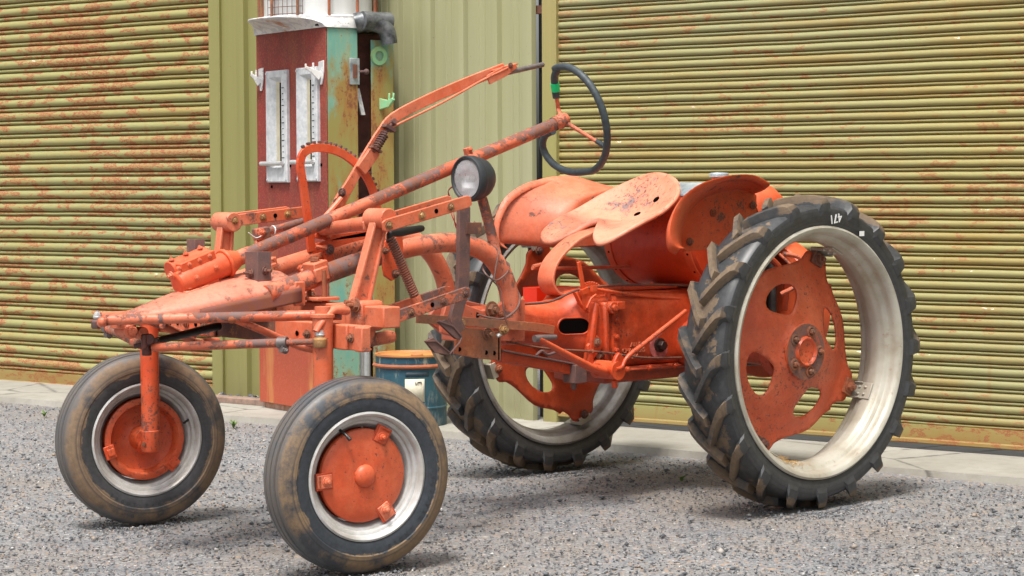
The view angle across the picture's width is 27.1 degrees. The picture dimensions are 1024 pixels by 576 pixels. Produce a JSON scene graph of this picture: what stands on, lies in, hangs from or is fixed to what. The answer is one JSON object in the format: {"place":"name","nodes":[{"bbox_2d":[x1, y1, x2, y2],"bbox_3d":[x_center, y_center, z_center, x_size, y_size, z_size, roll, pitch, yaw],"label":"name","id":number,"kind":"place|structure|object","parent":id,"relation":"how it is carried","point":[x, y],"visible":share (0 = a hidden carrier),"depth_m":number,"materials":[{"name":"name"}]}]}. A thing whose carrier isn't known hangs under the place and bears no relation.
{"place":"outdoors","nodes":[
{"label":"outdoors","id":0,"kind":"place"},
{"bbox_2d":[0,369,1023,575],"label":"ground","id":1,"kind":"structure","parent":0,"point":[577,512],"depth_m":6.53,"materials":[{"name":"grey gravel"}]},
{"bbox_2d":[230,419,237,427],"bbox_3d":[-1.201,0.585,9.141,0.050,0.033,0.048,2,3,33],"label":"weed","id":2,"kind":"object","parent":1,"relation":"on","point":[233,423],"visible":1,"depth_m":9.14,"materials":[{"name":"green plant"}]},
{"bbox_2d":[208,0,569,421],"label":"shed wall","id":3,"kind":"structure","parent":1,"relation":"on","point":[439,44],"depth_m":9.42,"materials":[{"name":"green metal"}]},
{"bbox_2d":[0,0,212,389],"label":"roller shutter","id":4,"kind":"object","parent":3,"relation":"attached to","point":[104,160],"visible":0.87,"depth_m":10.73,"materials":[{"name":"metal"}]},
{"bbox_2d":[541,30,542,383],"bbox_3d":[0.139,-0.330,9.164,0.019,1.635,0.019,-1,3,-10],"label":"hanging chain","id":5,"kind":"object","parent":3,"relation":"hanging from","point":[541,107],"visible":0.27,"depth_m":9.14,"materials":[{"name":"metal"}]},
{"bbox_2d":[558,0,1023,450],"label":"roller shutter","id":6,"kind":"object","parent":3,"relation":"attached to","point":[901,122],"visible":0.48,"depth_m":8.22,"materials":[{"name":"metal"}]},
{"bbox_2d":[55,62,919,572],"bbox_3d":[-0.082,-0.006,6.737,2.779,1.446,1.410,-3,4,-41],"label":"tractor","id":7,"kind":"object","parent":1,"relation":"on","point":[713,290],"visible":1,"depth_m":6.59,"materials":[{"name":"paint"}]},
{"bbox_2d":[778,454,803,467],"bbox_3d":[0.854,0.544,6.769,0.203,0.062,0.148,-3,4,-41],"label":"hay","id":8,"kind":"object","parent":7,"relation":"on","point":[787,461],"visible":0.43,"depth_m":6.74,"materials":[{"name":"plant"}]},
{"bbox_2d":[0,380,1023,485],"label":"concrete path","id":9,"kind":"structure","parent":0,"point":[989,465],"depth_m":8.25,"materials":[{"name":"grey concrete"}]},
{"bbox_2d":[216,395,264,405],"bbox_3d":[-1.287,0.526,9.950,0.620,0.030,0.070,2,4,36],"label":"steel strip","id":10,"kind":"object","parent":9,"relation":"on","point":[239,400],"visible":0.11,"depth_m":9.90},
{"bbox_2d":[248,0,396,410],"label":"petrol pump","id":11,"kind":"object","parent":9,"relation":"on","point":[324,70],"visible":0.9,"depth_m":9.35,"materials":[{"name":"red paint"}]},
{"bbox_2d":[218,392,447,415],"bbox_3d":[-0.802,0.537,9.714,1.793,0.042,0.187,2,4,36],"label":"debris","id":12,"kind":"object","parent":9,"relation":"on","point":[249,395],"visible":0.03,"depth_m":10.10,"materials":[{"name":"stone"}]},
{"bbox_2d":[372,350,447,425],"bbox_3d":[-0.431,0.438,9.059,0.327,0.329,0.327,-3,4,-41],"label":"drum","id":13,"kind":"object","parent":9,"relation":"on","point":[412,371],"visible":0.6,"depth_m":8.93,"materials":[{"name":"blue metal"}]},
{"bbox_2d":[536,0,538,179],"label":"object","id":14,"kind":"structure","parent":0,"point":[537,1],"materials":[{"name":"metal"}]}
]}

